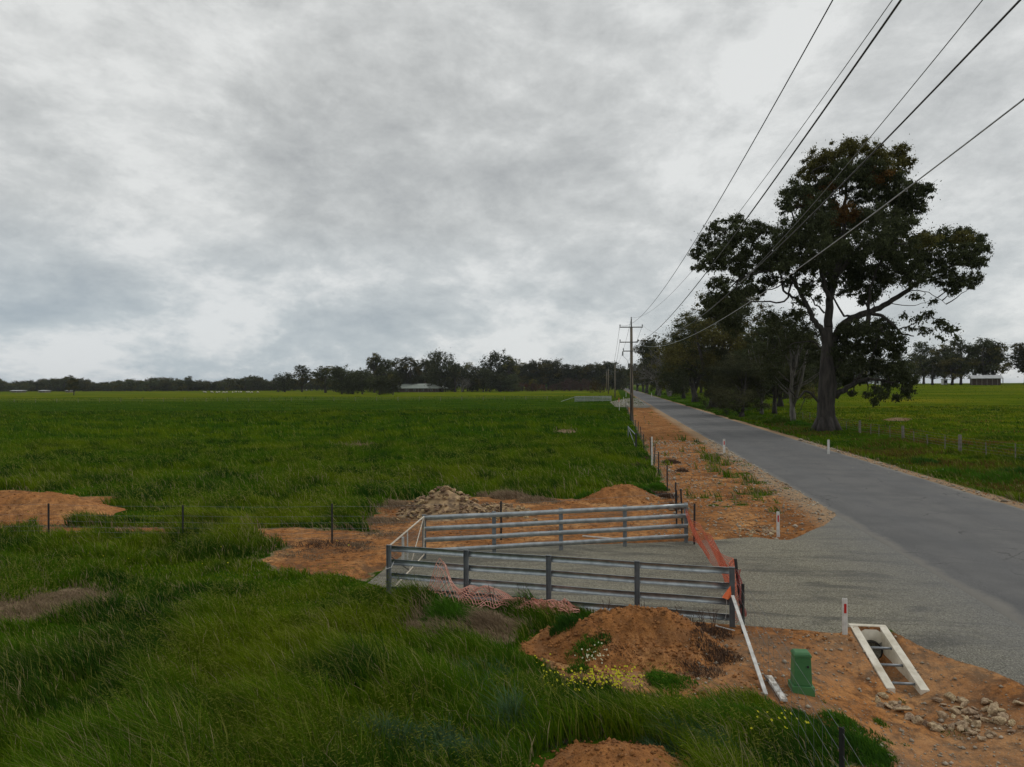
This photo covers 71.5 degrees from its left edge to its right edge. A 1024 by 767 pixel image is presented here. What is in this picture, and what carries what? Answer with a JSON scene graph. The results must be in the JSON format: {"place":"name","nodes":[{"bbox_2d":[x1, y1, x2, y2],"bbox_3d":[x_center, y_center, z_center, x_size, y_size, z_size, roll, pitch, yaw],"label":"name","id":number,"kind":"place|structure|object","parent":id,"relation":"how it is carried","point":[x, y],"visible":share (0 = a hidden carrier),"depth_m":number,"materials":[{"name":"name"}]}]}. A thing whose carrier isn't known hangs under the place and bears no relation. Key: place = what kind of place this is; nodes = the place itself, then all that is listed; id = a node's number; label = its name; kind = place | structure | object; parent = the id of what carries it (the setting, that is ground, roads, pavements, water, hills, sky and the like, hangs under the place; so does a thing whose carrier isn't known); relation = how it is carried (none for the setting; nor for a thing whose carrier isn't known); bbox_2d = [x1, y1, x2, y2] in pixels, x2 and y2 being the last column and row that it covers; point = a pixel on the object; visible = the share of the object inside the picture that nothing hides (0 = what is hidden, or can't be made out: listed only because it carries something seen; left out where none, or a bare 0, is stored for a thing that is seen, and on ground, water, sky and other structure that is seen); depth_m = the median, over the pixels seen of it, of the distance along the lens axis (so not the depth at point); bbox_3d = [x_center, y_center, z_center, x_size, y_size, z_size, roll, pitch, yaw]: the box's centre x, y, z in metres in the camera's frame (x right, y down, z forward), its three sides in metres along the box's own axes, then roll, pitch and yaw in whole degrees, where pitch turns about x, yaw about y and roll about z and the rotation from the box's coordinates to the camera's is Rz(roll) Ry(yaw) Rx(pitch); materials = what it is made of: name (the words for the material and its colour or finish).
{"place":"outdoors","nodes":[
{"label":"outdoors","id":0,"kind":"place"},
{"bbox_2d":[0,384,1023,766],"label":"grass","id":1,"kind":"structure","parent":0,"point":[30,674],"depth_m":15.35,"materials":[{"name":"green"}]},
{"bbox_2d":[0,434,792,766],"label":"grass seed heads","id":2,"kind":"object","parent":1,"relation":"on","point":[240,720],"depth_m":12.02,"materials":[{"name":"green"}]},
{"bbox_2d":[0,383,1023,766],"bbox_3d":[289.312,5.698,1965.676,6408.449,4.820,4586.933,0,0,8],"label":"ground","id":3,"kind":"structure","parent":0,"point":[936,673],"depth_m":23.46,"materials":[{"name":"soil"}]},
{"bbox_2d":[46,378,66,390],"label":"paddock tree","id":4,"kind":"object","parent":3,"relation":"on","point":[53,387],"visible":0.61,"depth_m":736.26,"materials":[{"name":"green plant"}]},
{"bbox_2d":[0,491,127,524],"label":"soil heap","id":5,"kind":"object","parent":3,"relation":"on","point":[28,500],"visible":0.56,"depth_m":25.86,"materials":[{"name":"soil"}]},
{"bbox_2d":[66,378,80,394],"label":"paddock tree","id":6,"kind":"object","parent":3,"relation":"on","point":[73,385],"visible":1,"depth_m":400.44,"materials":[{"name":"green plant"}]},
{"bbox_2d":[111,380,129,390],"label":"paddock tree","id":7,"kind":"object","parent":3,"relation":"on","point":[119,386],"visible":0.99,"depth_m":716.05,"materials":[{"name":"green plant"}]},
{"bbox_2d":[136,380,160,390],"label":"paddock tree","id":8,"kind":"object","parent":3,"relation":"on","point":[152,384],"visible":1,"depth_m":710.38,"materials":[{"name":"green plant"}]},
{"bbox_2d":[272,372,296,391],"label":"paddock tree","id":9,"kind":"object","parent":3,"relation":"on","point":[281,381],"visible":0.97,"depth_m":551.15,"materials":[{"name":"green plant"}]},
{"bbox_2d":[289,364,313,391],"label":"paddock tree","id":10,"kind":"object","parent":3,"relation":"on","point":[303,374],"visible":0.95,"depth_m":546.07,"materials":[{"name":"green plant"}]},
{"bbox_2d":[307,366,337,392],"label":"paddock tree","id":11,"kind":"object","parent":3,"relation":"on","point":[323,379],"visible":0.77,"depth_m":481.89,"materials":[{"name":"green plant"}]},
{"bbox_2d":[0,490,676,541],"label":"wire fence","id":12,"kind":"object","parent":3,"relation":"on","point":[153,522],"visible":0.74,"depth_m":21.95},
{"bbox_2d":[320,364,356,393],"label":"paddock tree","id":13,"kind":"object","parent":3,"relation":"on","point":[337,372],"visible":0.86,"depth_m":397.95,"materials":[{"name":"green plant"}]},
{"bbox_2d":[346,370,375,393],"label":"paddock tree","id":14,"kind":"object","parent":3,"relation":"on","point":[366,380],"visible":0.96,"depth_m":395.92,"materials":[{"name":"green plant"}]},
{"bbox_2d":[365,352,386,392],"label":"paddock tree","id":15,"kind":"object","parent":3,"relation":"on","point":[373,359],"visible":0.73,"depth_m":468.67,"materials":[{"name":"green plant"}]},
{"bbox_2d":[365,375,392,394],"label":"paddock tree","id":16,"kind":"object","parent":3,"relation":"on","point":[382,389],"visible":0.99,"depth_m":360.66,"materials":[{"name":"green plant"}]},
{"bbox_2d":[371,359,395,386],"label":"paddock tree","id":17,"kind":"object","parent":3,"relation":"on","point":[389,372],"visible":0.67,"depth_m":467.92,"materials":[{"name":"green plant"}]},
{"bbox_2d":[384,375,402,394],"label":"paddock tree","id":18,"kind":"object","parent":3,"relation":"on","point":[392,385],"visible":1,"depth_m":359.57,"materials":[{"name":"green plant"}]},
{"bbox_2d":[388,358,412,384],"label":"paddock tree","id":19,"kind":"object","parent":3,"relation":"on","point":[400,365],"visible":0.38,"depth_m":512.43,"materials":[{"name":"green plant"}]},
{"bbox_2d":[0,456,817,751],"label":"dry weeds","id":20,"kind":"object","parent":3,"relation":"on","point":[487,618],"visible":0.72,"depth_m":16.00,"materials":[{"name":"brown plant"}]},
{"bbox_2d":[395,355,422,384],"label":"paddock tree","id":21,"kind":"object","parent":3,"relation":"on","point":[416,370],"visible":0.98,"depth_m":507.73,"materials":[{"name":"green plant"}]},
{"bbox_2d":[394,381,446,391],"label":"house","id":22,"kind":"structure","parent":3,"relation":"on","point":[417,388],"depth_m":500.95,"materials":[{"name":"brick"}]},
{"bbox_2d":[423,347,460,391],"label":"paddock tree","id":23,"kind":"object","parent":3,"relation":"on","point":[442,370],"visible":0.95,"depth_m":497.87,"materials":[{"name":"green plant"}]},
{"bbox_2d":[382,490,522,520],"bbox_3d":[-1.788,4.419,26.683,6.400,1.002,4.000,0,0,0],"label":"rubble heap","id":24,"kind":"object","parent":3,"relation":"on","point":[450,500],"visible":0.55,"depth_m":26.04,"materials":[{"name":"brown stone"}]},
{"bbox_2d":[445,363,464,391],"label":"paddock tree","id":25,"kind":"object","parent":3,"relation":"on","point":[456,369],"visible":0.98,"depth_m":495.26,"materials":[{"name":"green plant"}]},
{"bbox_2d":[454,366,475,391],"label":"paddock tree","id":26,"kind":"object","parent":3,"relation":"on","point":[463,372],"visible":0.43,"depth_m":513.13,"materials":[{"name":"green plant"}]},
{"bbox_2d":[460,372,480,391],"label":"paddock tree","id":27,"kind":"object","parent":3,"relation":"on","point":[473,384],"visible":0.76,"depth_m":510.04,"materials":[{"name":"green plant"}]},
{"bbox_2d":[470,369,498,391],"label":"paddock tree","id":28,"kind":"object","parent":3,"relation":"on","point":[482,387],"visible":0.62,"depth_m":505.64,"materials":[{"name":"green plant"}]},
{"bbox_2d":[479,368,500,391],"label":"paddock tree","id":29,"kind":"object","parent":3,"relation":"on","point":[487,372],"visible":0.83,"depth_m":502.86,"materials":[{"name":"green plant"}]},
{"bbox_2d":[478,349,513,390],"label":"paddock tree","id":30,"kind":"object","parent":3,"relation":"on","point":[495,358],"visible":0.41,"depth_m":535.52,"materials":[{"name":"green plant"}]},
{"bbox_2d":[488,374,512,391],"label":"paddock tree","id":31,"kind":"object","parent":3,"relation":"on","point":[497,380],"visible":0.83,"depth_m":499.90,"materials":[{"name":"green plant"}]},
{"bbox_2d":[494,355,519,389],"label":"paddock tree","id":32,"kind":"object","parent":3,"relation":"on","point":[515,369],"visible":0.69,"depth_m":532.65,"materials":[{"name":"green plant"}]},
{"bbox_2d":[500,373,524,391],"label":"paddock tree","id":33,"kind":"object","parent":3,"relation":"on","point":[513,379],"visible":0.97,"depth_m":497.39,"materials":[{"name":"green plant"}]},
{"bbox_2d":[103,463,933,728],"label":"wildflowers","id":34,"kind":"object","parent":3,"relation":"on","point":[599,681],"visible":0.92,"depth_m":10.85,"materials":[{"name":"yellow plant"}]},
{"bbox_2d":[514,362,536,384],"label":"paddock tree","id":35,"kind":"object","parent":3,"relation":"on","point":[521,364],"visible":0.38,"depth_m":630.07,"materials":[{"name":"green plant"}]},
{"bbox_2d":[521,359,543,389],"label":"paddock tree","id":36,"kind":"object","parent":3,"relation":"on","point":[531,363],"visible":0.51,"depth_m":623.14,"materials":[{"name":"green plant"}]},
{"bbox_2d":[530,362,555,387],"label":"paddock tree","id":37,"kind":"object","parent":3,"relation":"on","point":[540,380],"visible":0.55,"depth_m":617.80,"materials":[{"name":"green plant"}]},
{"bbox_2d":[534,359,559,389],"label":"paddock tree","id":38,"kind":"object","parent":3,"relation":"on","point":[545,363],"visible":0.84,"depth_m":614.02,"materials":[{"name":"green plant"}]},
{"bbox_2d":[422,502,687,558],"bbox_3d":[1.429,4.283,20.645,8.052,1.304,0.114,0,0,-13],"label":"rail fence panel","id":39,"kind":"object","parent":3,"relation":"on","point":[560,532],"visible":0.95,"depth_m":20.58,"materials":[{"name":"metal"}]},
{"bbox_2d":[541,357,568,389],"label":"paddock tree","id":40,"kind":"object","parent":3,"relation":"on","point":[557,364],"visible":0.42,"depth_m":614.25,"materials":[{"name":"green plant"}]},
{"bbox_2d":[386,545,734,627],"bbox_3d":[0.782,4.275,15.015,7.503,1.304,0.114,0,0,16],"label":"rail fence panel","id":41,"kind":"object","parent":3,"relation":"on","point":[637,580],"visible":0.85,"depth_m":14.89,"materials":[{"name":"metal"}]},
{"bbox_2d":[386,516,424,585],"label":"farm gate","id":42,"kind":"structure","parent":41,"relation":"attached to","point":[402,538],"depth_m":17.65,"materials":[{"name":"metal"}]},
{"bbox_2d":[427,558,579,613],"bbox_3d":[-0.299,4.324,14.993,3.481,0.990,0.653,0,0,16],"label":"safety net","id":43,"kind":"object","parent":41,"relation":"hanging from","point":[476,588],"visible":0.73,"depth_m":15.18,"materials":[{"name":"pink plastic"}]},
{"bbox_2d":[531,598,573,615],"bbox_3d":[0.834,4.598,14.607,0.960,0.289,0.381,0,0,16],"label":"net bundle","id":44,"kind":"object","parent":43,"relation":"on","point":[537,603],"visible":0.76,"depth_m":14.56,"materials":[{"name":"fabric"}]},
{"bbox_2d":[686,509,739,622],"bbox_3d":[5.083,4.250,17.751,0.624,1.115,7.653,0,0,7],"label":"safety net","id":45,"kind":"object","parent":41,"relation":"attached to","point":[717,554],"visible":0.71,"depth_m":18.61,"materials":[{"name":"orange plastic"}]},
{"bbox_2d":[552,363,579,389],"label":"paddock tree","id":46,"kind":"object","parent":3,"relation":"on","point":[564,367],"visible":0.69,"depth_m":609.65,"materials":[{"name":"green plant"}]},
{"bbox_2d":[572,365,593,385],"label":"paddock tree","id":47,"kind":"object","parent":3,"relation":"on","point":[583,371],"visible":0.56,"depth_m":601.17,"materials":[{"name":"green plant"}]},
{"bbox_2d":[561,396,610,401],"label":"rail fence panel","id":48,"kind":"object","parent":3,"relation":"on","point":[588,399],"visible":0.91,"depth_m":200.23,"materials":[{"name":"metal"}]},
{"bbox_2d":[585,361,607,388],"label":"paddock tree","id":49,"kind":"object","parent":3,"relation":"on","point":[595,372],"visible":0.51,"depth_m":597.36,"materials":[{"name":"green plant"}]},
{"bbox_2d":[487,583,717,635],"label":"weed stalks","id":50,"kind":"object","parent":3,"relation":"on","point":[699,617],"visible":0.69,"depth_m":13.75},
{"bbox_2d":[590,361,618,389],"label":"paddock tree","id":51,"kind":"object","parent":3,"relation":"on","point":[600,366],"visible":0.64,"depth_m":593.68,"materials":[{"name":"green plant"}]},
{"bbox_2d":[597,362,620,389],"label":"paddock tree","id":52,"kind":"object","parent":3,"relation":"on","point":[611,377],"visible":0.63,"depth_m":592.00,"materials":[{"name":"green plant"}]},
{"bbox_2d":[543,741,684,766],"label":"soil heap","id":53,"kind":"object","parent":3,"relation":"on","point":[641,757],"visible":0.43,"depth_m":8.67,"materials":[{"name":"soil"}]},
{"bbox_2d":[605,363,627,389],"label":"paddock tree","id":54,"kind":"object","parent":3,"relation":"on","point":[622,380],"visible":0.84,"depth_m":588.95,"materials":[{"name":"green plant"}]},
{"bbox_2d":[519,606,723,671],"bbox_3d":[2.098,4.535,12.996,5.076,0.914,3.510,0,0,0],"label":"soil heap","id":55,"kind":"object","parent":3,"relation":"on","point":[666,621],"visible":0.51,"depth_m":12.60,"materials":[{"name":"soil"}]},
{"bbox_2d":[0,453,1021,766],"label":"soil clods","id":56,"kind":"object","parent":55,"relation":"on","point":[650,609],"visible":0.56,"depth_m":12.63,"materials":[{"name":"soil"}]},
{"bbox_2d":[581,484,665,504],"bbox_3d":[4.693,4.593,29.601,5.130,0.746,3.510,0,0,0],"label":"soil heap","id":57,"kind":"object","parent":3,"relation":"on","point":[619,491],"visible":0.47,"depth_m":29.02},
{"bbox_2d":[619,318,642,420],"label":"power pole","id":58,"kind":"object","parent":3,"relation":"on","point":[631,365],"visible":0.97,"depth_m":94.64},
{"bbox_2d":[626,0,832,325],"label":"power line","id":59,"kind":"object","parent":58,"relation":"attached to","point":[757,133],"visible":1,"depth_m":18.37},
{"bbox_2d":[631,0,892,317],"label":"power line","id":60,"kind":"object","parent":58,"relation":"attached to","point":[800,128],"visible":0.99,"depth_m":19.22,"materials":[{"name":"metal"}]},
{"bbox_2d":[635,0,901,341],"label":"power line","id":61,"kind":"object","parent":58,"relation":"attached to","point":[868,46],"visible":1,"depth_m":14.87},
{"bbox_2d":[651,0,982,333],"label":"power line","id":62,"kind":"object","parent":58,"relation":"attached to","point":[869,137],"visible":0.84,"depth_m":17.92,"materials":[{"name":"metal"}]},
{"bbox_2d":[641,0,1020,342],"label":"power line","id":63,"kind":"object","parent":58,"relation":"attached to","point":[960,62],"visible":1,"depth_m":14.92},
{"bbox_2d":[642,98,1023,346],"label":"power line","id":64,"kind":"object","parent":58,"relation":"attached to","point":[1006,112],"visible":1,"depth_m":15.91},
{"bbox_2d":[627,338,659,393],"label":"gum tree","id":65,"kind":"object","parent":3,"relation":"on","point":[637,372],"visible":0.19,"depth_m":377.42,"materials":[{"name":"green plant"}]},
{"bbox_2d":[327,443,971,766],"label":"grass tufts","id":66,"kind":"object","parent":3,"relation":"on","point":[873,751],"visible":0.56,"depth_m":9.92,"materials":[{"name":"green"}]},
{"bbox_2d":[634,355,665,395],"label":"tree","id":67,"kind":"object","parent":3,"relation":"on","point":[657,388],"visible":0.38,"depth_m":293.58,"materials":[{"name":"plant"}]},
{"bbox_2d":[636,332,668,394],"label":"gum tree","id":68,"kind":"object","parent":3,"relation":"on","point":[647,350],"visible":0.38,"depth_m":331.59,"materials":[{"name":"green plant"}]},
{"bbox_2d":[627,406,695,544],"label":"wire fence","id":69,"kind":"object","parent":3,"relation":"on","point":[674,488],"visible":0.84,"depth_m":31.89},
{"bbox_2d":[652,327,702,397],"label":"gum tree","id":70,"kind":"object","parent":3,"relation":"on","point":[672,385],"visible":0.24,"depth_m":236.72,"materials":[{"name":"green plant"}]},
{"bbox_2d":[641,310,724,401],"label":"gum tree","id":71,"kind":"object","parent":3,"relation":"on","point":[694,382],"visible":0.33,"depth_m":190.34,"materials":[{"name":"green plant"}]},
{"bbox_2d":[637,289,769,406],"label":"gum tree","id":72,"kind":"object","parent":3,"relation":"on","point":[714,337],"visible":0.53,"depth_m":147.56,"materials":[{"name":"green plant"}]},
{"bbox_2d":[694,342,738,407],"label":"gum tree","id":73,"kind":"object","parent":3,"relation":"on","point":[712,359],"visible":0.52,"depth_m":143.80,"materials":[{"name":"green plant"}]},
{"bbox_2d":[699,293,778,404],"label":"gum tree","id":74,"kind":"object","parent":3,"relation":"on","point":[758,316],"visible":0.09,"depth_m":157.69,"materials":[{"name":"green plant"}]},
{"bbox_2d":[698,349,780,416],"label":"willowy tree","id":75,"kind":"object","parent":3,"relation":"on","point":[748,395],"visible":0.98,"depth_m":107.49,"materials":[{"name":"green plant"}]},
{"bbox_2d":[741,584,744,632],"bbox_3d":[4.437,4.370,13.631,0.059,1.050,0.052,0,0,0],"label":"star picket","id":76,"kind":"object","parent":3,"relation":"on","point":[742,594],"visible":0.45,"depth_m":13.65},
{"bbox_2d":[731,595,767,694],"bbox_3d":[4.128,4.490,12.467,0.060,0.708,2.897,0,0,7],"label":"brace strut","id":77,"kind":"object","parent":3,"relation":"on","point":[759,675],"visible":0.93,"depth_m":12.22,"materials":[{"name":"white plastic"}]},
{"bbox_2d":[730,320,796,414],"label":"gum tree","id":78,"kind":"object","parent":3,"relation":"on","point":[753,345],"visible":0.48,"depth_m":110.57,"materials":[{"name":"green plant"}]},
{"bbox_2d":[740,317,804,413],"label":"gum tree","id":79,"kind":"object","parent":3,"relation":"on","point":[774,397],"visible":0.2,"depth_m":112.48,"materials":[{"name":"green plant"}]},
{"bbox_2d":[767,675,787,701],"bbox_3d":[4.158,4.789,11.177,0.100,0.054,0.851,0,0,5],"label":"timber plank","id":80,"kind":"object","parent":3,"relation":"on","point":[776,689],"visible":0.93,"depth_m":11.08,"materials":[{"name":"white paint"}]},
{"bbox_2d":[736,332,821,405],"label":"gum tree","id":81,"kind":"object","parent":3,"relation":"on","point":[780,397],"visible":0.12,"depth_m":143.73,"materials":[{"name":"green plant"}]},
{"bbox_2d":[747,302,843,420],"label":"gum tree","id":82,"kind":"object","parent":3,"relation":"on","point":[799,335],"visible":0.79,"depth_m":88.54,"materials":[{"name":"green plant"}]},
{"bbox_2d":[737,571,863,766],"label":"wire fence","id":83,"kind":"object","parent":3,"relation":"on","point":[841,748],"visible":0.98,"depth_m":8.56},
{"bbox_2d":[788,649,814,696],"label":"service pillar","id":84,"kind":"structure","parent":3,"relation":"on","point":[802,658],"depth_m":11.17,"materials":[{"name":"green plastic"}]},
{"bbox_2d":[644,438,1023,766],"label":"pebbles","id":85,"kind":"object","parent":3,"relation":"on","point":[729,454],"visible":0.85,"depth_m":26.69,"materials":[{"name":"gravel"}]},
{"bbox_2d":[687,133,993,430],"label":"gum tree","id":86,"kind":"object","parent":3,"relation":"on","point":[885,246],"visible":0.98,"depth_m":71.75,"materials":[{"name":"green plant"}]},
{"bbox_2d":[842,598,847,634],"bbox_3d":[6.409,4.555,13.675,0.100,0.846,0.034,0,0,0],"label":"guide post","id":87,"kind":"object","parent":3,"relation":"on","point":[844,616],"visible":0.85,"depth_m":13.67,"materials":[{"name":"white plastic"}]},
{"bbox_2d":[672,400,1023,484],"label":"verge grass","id":88,"kind":"structure","parent":3,"relation":"on","point":[780,419],"depth_m":38.66,"materials":[{"name":"green"}]},
{"bbox_2d":[848,623,929,694],"bbox_3d":[6.920,5.249,13.436,0.690,0.998,2.800,0,0,8],"label":"culvert headwall","id":89,"kind":"object","parent":3,"relation":"on","point":[893,652],"visible":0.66,"depth_m":13.10,"materials":[{"name":"beige concrete"}]},
{"bbox_2d":[789,409,1022,456],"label":"wire fence","id":90,"kind":"object","parent":3,"relation":"on","point":[960,437],"visible":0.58,"depth_m":52.55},
{"bbox_2d":[907,341,939,383],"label":"paddock tree","id":91,"kind":"object","parent":3,"relation":"on","point":[923,355],"visible":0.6,"depth_m":418.30,"materials":[{"name":"green plant"}]},
{"bbox_2d":[916,355,951,384],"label":"paddock tree","id":92,"kind":"object","parent":3,"relation":"on","point":[931,369],"visible":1,"depth_m":303.69,"materials":[{"name":"green plant"}]},
{"bbox_2d":[925,344,956,373],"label":"paddock tree","id":93,"kind":"object","parent":3,"relation":"on","point":[943,350],"visible":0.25,"depth_m":381.18,"materials":[{"name":"green plant"}]},
{"bbox_2d":[929,356,975,384],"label":"paddock tree","id":94,"kind":"object","parent":3,"relation":"on","point":[954,375],"visible":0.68,"depth_m":303.00,"materials":[{"name":"green plant"}]},
{"bbox_2d":[942,338,980,384],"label":"paddock tree","id":95,"kind":"object","parent":3,"relation":"on","point":[960,354],"visible":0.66,"depth_m":310.19,"materials":[{"name":"green plant"}]},
{"bbox_2d":[967,375,1003,384],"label":"farm shed","id":96,"kind":"structure","parent":3,"relation":"on","point":[985,379],"depth_m":290.46,"materials":[{"name":"metal"}]},
{"bbox_2d":[961,337,1011,374],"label":"paddock tree","id":97,"kind":"object","parent":3,"relation":"on","point":[986,343],"visible":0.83,"depth_m":305.23,"materials":[{"name":"green plant"}]},
{"bbox_2d":[975,342,1008,374],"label":"paddock tree","id":98,"kind":"object","parent":3,"relation":"on","point":[991,356],"visible":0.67,"depth_m":305.38,"materials":[{"name":"green plant"}]},
{"bbox_2d":[987,703,999,714],"bbox_3d":[7.545,5.101,11.109,0.243,0.111,0.146,-27,23,-37],"label":"rock","id":99,"kind":"object","parent":3,"relation":"on","point":[992,709],"visible":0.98,"depth_m":11.08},
{"bbox_2d":[1000,342,1023,383],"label":"paddock tree","id":100,"kind":"object","parent":3,"relation":"on","point":[1018,359],"visible":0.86,"depth_m":315.87,"materials":[{"name":"green plant"}]},
{"bbox_2d":[0,0,1023,383],"label":"sky","id":101,"kind":"structure","parent":0,"point":[212,190],"materials":[{"name":"grey"}]},
{"bbox_2d":[610,398,650,407],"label":"driveway","id":102,"kind":"structure","parent":0,"point":[640,405],"depth_m":177.32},
{"bbox_2d":[368,516,1023,684],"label":"driveway","id":103,"kind":"structure","parent":0,"point":[810,580],"depth_m":16.91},
{"bbox_2d":[624,388,1023,626],"bbox_3d":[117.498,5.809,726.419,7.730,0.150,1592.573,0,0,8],"label":"road","id":104,"kind":"structure","parent":0,"point":[970,544],"depth_m":27.09,"materials":[{"name":"asphalt"}]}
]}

